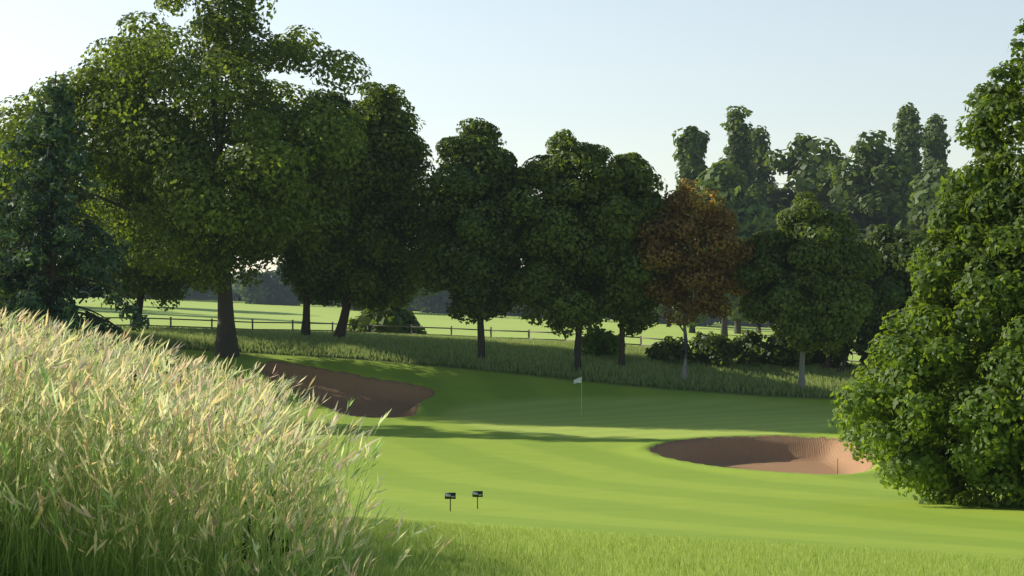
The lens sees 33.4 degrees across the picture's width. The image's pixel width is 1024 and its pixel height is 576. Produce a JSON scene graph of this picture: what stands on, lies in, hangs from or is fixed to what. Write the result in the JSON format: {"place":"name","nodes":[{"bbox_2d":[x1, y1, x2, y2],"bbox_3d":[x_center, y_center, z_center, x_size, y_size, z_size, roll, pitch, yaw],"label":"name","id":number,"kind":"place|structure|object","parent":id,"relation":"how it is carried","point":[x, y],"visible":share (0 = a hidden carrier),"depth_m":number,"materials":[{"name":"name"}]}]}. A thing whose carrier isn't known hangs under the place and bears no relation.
{"place":"outdoors","nodes":[
{"label":"outdoors","id":0,"kind":"place"},
{"bbox_2d":[0,0,1023,295],"label":"sky","id":1,"kind":"structure","parent":0,"point":[622,76],"materials":[{"name":"blue"}]},
{"bbox_2d":[19,297,1023,570],"bbox_3d":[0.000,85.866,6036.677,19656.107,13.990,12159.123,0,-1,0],"label":"grass ground","id":2,"kind":"structure","parent":0,"point":[517,449],"depth_m":75.33,"materials":[{"name":"green plant"}]},
{"bbox_2d":[0,139,103,301],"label":"tree","id":3,"kind":"object","parent":2,"relation":"on","point":[59,274],"visible":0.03,"depth_m":121.61,"materials":[{"name":"green plant"}]},
{"bbox_2d":[0,71,150,369],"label":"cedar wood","id":4,"kind":"object","parent":2,"relation":"on","point":[26,262],"visible":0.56,"depth_m":91.02,"materials":[{"name":"green plant"}]},
{"bbox_2d":[63,274,102,297],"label":"tree","id":5,"kind":"object","parent":2,"relation":"on","point":[85,291],"visible":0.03,"depth_m":354.47,"materials":[{"name":"green plant"}]},
{"bbox_2d":[65,267,123,305],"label":"tree","id":6,"kind":"object","parent":2,"relation":"on","point":[122,304],"depth_m":229.68,"materials":[{"name":"green plant"}]},
{"bbox_2d":[100,291,194,299],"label":"tree","id":7,"kind":"object","parent":2,"relation":"on","point":[193,293],"visible":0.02,"depth_m":360.49,"materials":[{"name":"green plant"}]},
{"bbox_2d":[69,147,234,324],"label":"tree","id":8,"kind":"object","parent":2,"relation":"on","point":[161,288],"visible":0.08,"depth_m":116.82,"materials":[{"name":"green plant"}]},
{"bbox_2d":[126,284,215,298],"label":"tree","id":9,"kind":"object","parent":2,"relation":"on","point":[190,289],"visible":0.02,"depth_m":355.49,"materials":[{"name":"green plant"}]},
{"bbox_2d":[0,0,371,357],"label":"tree","id":10,"kind":"object","parent":2,"relation":"on","point":[174,172],"visible":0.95,"depth_m":102.34,"materials":[{"name":"green plant"}]},
{"bbox_2d":[183,279,232,299],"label":"tree","id":11,"kind":"object","parent":2,"relation":"on","point":[201,297],"visible":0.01,"depth_m":375.67,"materials":[{"name":"green plant"}]},
{"bbox_2d":[209,292,244,300],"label":"tree","id":12,"kind":"object","parent":2,"relation":"on","point":[235,295],"visible":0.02,"depth_m":392.66,"materials":[{"name":"green plant"}]},
{"bbox_2d":[0,306,454,575],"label":"tall meadow grass","id":13,"kind":"structure","parent":2,"relation":"on","point":[107,469],"depth_m":6.64,"materials":[{"name":"plant"}]},
{"bbox_2d":[206,270,275,300],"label":"tree","id":14,"kind":"object","parent":2,"relation":"on","point":[239,298],"visible":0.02,"depth_m":397.39,"materials":[{"name":"green plant"}]},
{"bbox_2d":[232,271,300,305],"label":"tree","id":15,"kind":"object","parent":2,"relation":"on","point":[272,290],"visible":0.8,"depth_m":334.62,"materials":[{"name":"green plant"}]},
{"bbox_2d":[251,264,310,303],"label":"tree","id":16,"kind":"object","parent":2,"relation":"on","point":[277,268],"visible":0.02,"depth_m":397.08,"materials":[{"name":"green plant"}]},
{"bbox_2d":[276,89,388,336],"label":"tree","id":17,"kind":"object","parent":2,"relation":"on","point":[308,284],"visible":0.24,"depth_m":110.55,"materials":[{"name":"green plant"}]},
{"bbox_2d":[303,81,442,337],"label":"tree","id":18,"kind":"object","parent":2,"relation":"on","point":[397,151],"visible":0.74,"depth_m":109.74,"materials":[{"name":"green plant"}]},
{"bbox_2d":[346,303,426,333],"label":"bush","id":19,"kind":"object","parent":2,"relation":"on","point":[397,315],"visible":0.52,"depth_m":124.23,"materials":[{"name":"green plant"}]},
{"bbox_2d":[377,279,438,307],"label":"tree","id":20,"kind":"object","parent":2,"relation":"on","point":[420,291],"depth_m":287.85,"materials":[{"name":"green plant"}]},
{"bbox_2d":[407,306,419,310],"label":"tree","id":21,"kind":"object","parent":2,"relation":"on","point":[410,309],"visible":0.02,"depth_m":335.13,"materials":[{"name":"green plant"}]},
{"bbox_2d":[409,288,451,313],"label":"tree","id":22,"kind":"object","parent":2,"relation":"on","point":[434,304],"visible":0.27,"depth_m":311.64,"materials":[{"name":"green plant"}]},
{"bbox_2d":[445,493,455,510],"bbox_3d":[-1.191,4.154,32.937,0.210,0.410,0.036,0,-1,0],"label":"tee sign","id":23,"kind":"object","parent":2,"relation":"on","point":[450,496],"visible":0.91,"depth_m":32.92,"materials":[{"name":"black metal"}]},
{"bbox_2d":[404,117,532,359],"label":"tree","id":24,"kind":"object","parent":2,"relation":"on","point":[472,261],"visible":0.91,"depth_m":104.19,"materials":[{"name":"green plant"}]},
{"bbox_2d":[82,317,861,361],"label":"fence","id":25,"kind":"object","parent":2,"relation":"on","point":[332,323],"visible":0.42,"depth_m":119.56,"materials":[{"name":"brown wood"}]},
{"bbox_2d":[472,491,482,508],"bbox_3d":[-0.695,4.301,34.435,0.210,0.410,0.036,0,-1,0],"label":"tee sign","id":26,"kind":"object","parent":2,"relation":"on","point":[477,494],"visible":0.91,"depth_m":34.42,"materials":[{"name":"black metal"}]},
{"bbox_2d":[497,311,523,316],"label":"tree","id":27,"kind":"object","parent":2,"relation":"on","point":[508,314],"visible":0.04,"depth_m":336.18,"materials":[{"name":"green plant"}]},
{"bbox_2d":[99,325,944,398],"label":"rough grass","id":28,"kind":"structure","parent":2,"relation":"on","point":[539,357],"depth_m":106.66,"materials":[{"name":"green plant"}]},
{"bbox_2d":[512,299,547,317],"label":"tree","id":29,"kind":"object","parent":2,"relation":"on","point":[523,307],"visible":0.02,"depth_m":303.25,"materials":[{"name":"green plant"}]},
{"bbox_2d":[489,129,664,371],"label":"tree","id":30,"kind":"object","parent":2,"relation":"on","point":[567,261],"visible":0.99,"depth_m":102.67,"materials":[{"name":"green plant"}]},
{"bbox_2d":[574,376,581,415],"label":"flag pole","id":31,"kind":"object","parent":2,"relation":"on","point":[578,380],"visible":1,"depth_m":92.93,"materials":[{"name":"white"}]},
{"bbox_2d":[581,328,625,357],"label":"bush","id":32,"kind":"object","parent":2,"relation":"on","point":[597,342],"visible":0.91,"depth_m":108.09,"materials":[{"name":"green plant"}]},
{"bbox_2d":[584,152,678,367],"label":"tree","id":33,"kind":"object","parent":2,"relation":"on","point":[637,315],"visible":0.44,"depth_m":104.17,"materials":[{"name":"green plant"}]},
{"bbox_2d":[652,291,676,326],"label":"tree","id":34,"kind":"object","parent":2,"relation":"on","point":[659,308],"visible":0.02,"depth_m":258.10,"materials":[{"name":"green plant"}]},
{"bbox_2d":[644,336,695,364],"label":"bush","id":35,"kind":"object","parent":2,"relation":"on","point":[670,348],"visible":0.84,"depth_m":107.47,"materials":[{"name":"green plant"}]},
{"bbox_2d":[652,312,727,325],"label":"tree","id":36,"kind":"object","parent":2,"relation":"on","point":[709,321],"visible":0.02,"depth_m":305.77,"materials":[{"name":"green plant"}]},
{"bbox_2d":[672,125,709,332],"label":"tree","id":37,"kind":"object","parent":2,"relation":"on","point":[691,145],"visible":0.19,"depth_m":214.21,"materials":[{"name":"green plant"}]},
{"bbox_2d":[633,178,757,379],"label":"tree","id":38,"kind":"object","parent":2,"relation":"on","point":[704,273],"visible":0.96,"depth_m":102.43,"materials":[{"name":"brown plant"}]},
{"bbox_2d":[689,330,736,366],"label":"bush","id":39,"kind":"object","parent":2,"relation":"on","point":[710,350],"visible":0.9,"depth_m":106.78,"materials":[{"name":"green plant"}]},
{"bbox_2d":[714,334,738,356],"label":"bush","id":40,"kind":"object","parent":2,"relation":"on","point":[723,336],"visible":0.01,"depth_m":111.24,"materials":[{"name":"green plant"}]},
{"bbox_2d":[687,161,777,336],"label":"tree","id":41,"kind":"object","parent":2,"relation":"on","point":[742,203],"visible":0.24,"depth_m":197.88,"materials":[{"name":"green plant"}]},
{"bbox_2d":[715,105,758,333],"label":"tree","id":42,"kind":"object","parent":2,"relation":"on","point":[738,150],"visible":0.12,"depth_m":224.29,"materials":[{"name":"green plant"}]},
{"bbox_2d":[727,330,772,367],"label":"bush","id":43,"kind":"object","parent":2,"relation":"on","point":[748,344],"visible":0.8,"depth_m":107.81,"materials":[{"name":"green plant"}]},
{"bbox_2d":[727,319,774,326],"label":"tree","id":44,"kind":"object","parent":2,"relation":"on","point":[743,323],"visible":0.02,"depth_m":329.83,"materials":[{"name":"green plant"}]},
{"bbox_2d":[749,125,778,332],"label":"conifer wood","id":45,"kind":"object","parent":2,"relation":"on","point":[760,146],"visible":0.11,"depth_m":234.07,"materials":[{"name":"green plant"}]},
{"bbox_2d":[753,331,799,368],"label":"bush","id":46,"kind":"object","parent":2,"relation":"on","point":[783,352],"visible":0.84,"depth_m":107.24,"materials":[{"name":"green plant"}]},
{"bbox_2d":[748,132,852,230],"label":"tree","id":47,"kind":"object","parent":2,"relation":"on","point":[802,166],"visible":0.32,"depth_m":213.37,"materials":[{"name":"green plant"}]},
{"bbox_2d":[725,192,886,389],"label":"tree","id":48,"kind":"object","parent":2,"relation":"on","point":[804,269],"visible":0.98,"depth_m":101.19,"materials":[{"name":"green plant"}]},
{"bbox_2d":[797,343,823,365],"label":"bush","id":49,"kind":"object","parent":2,"relation":"on","point":[809,356],"visible":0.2,"depth_m":108.39,"materials":[{"name":"green plant"}]},
{"bbox_2d":[819,153,862,210],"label":"tree","id":50,"kind":"object","parent":2,"relation":"on","point":[843,159],"depth_m":258.94,"materials":[{"name":"green plant"}]},
{"bbox_2d":[813,332,879,369],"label":"bush","id":51,"kind":"object","parent":2,"relation":"on","point":[859,346],"visible":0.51,"depth_m":107.26,"materials":[{"name":"green plant"}]},
{"bbox_2d":[823,238,911,370],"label":"tree","id":52,"kind":"object","parent":2,"relation":"on","point":[868,331],"visible":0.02,"depth_m":106.23,"materials":[{"name":"green plant"}]},
{"bbox_2d":[862,329,878,363],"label":"hedge wood","id":53,"kind":"object","parent":2,"relation":"on","point":[872,335],"visible":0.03,"depth_m":106.98,"materials":[{"name":"green plant"}]},
{"bbox_2d":[824,130,918,248],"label":"tree","id":54,"kind":"object","parent":2,"relation":"on","point":[879,180],"visible":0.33,"depth_m":203.56,"materials":[{"name":"green plant"}]},
{"bbox_2d":[837,224,929,371],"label":"tree","id":55,"kind":"object","parent":2,"relation":"on","point":[899,246],"visible":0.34,"depth_m":105.92,"materials":[{"name":"green plant"}]},
{"bbox_2d":[892,102,928,229],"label":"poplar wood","id":56,"kind":"object","parent":2,"relation":"on","point":[909,137],"visible":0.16,"depth_m":239.14,"materials":[{"name":"green plant"}]},
{"bbox_2d":[827,18,1023,508],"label":"tree","id":57,"kind":"object","parent":2,"relation":"on","point":[900,414],"visible":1,"depth_m":38.35,"materials":[{"name":"green plant"}]},
{"bbox_2d":[921,113,951,176],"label":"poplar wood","id":58,"kind":"object","parent":2,"relation":"on","point":[935,148],"visible":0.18,"depth_m":244.28,"materials":[{"name":"green plant"}]},
{"bbox_2d":[894,164,994,284],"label":"tree","id":59,"kind":"object","parent":2,"relation":"on","point":[925,188],"visible":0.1,"depth_m":188.50,"materials":[{"name":"green plant"}]},
{"bbox_2d":[310,514,1023,575],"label":"rough grass","id":60,"kind":"structure","parent":0,"point":[477,550],"depth_m":11.56,"materials":[{"name":"green plant"}]}
]}

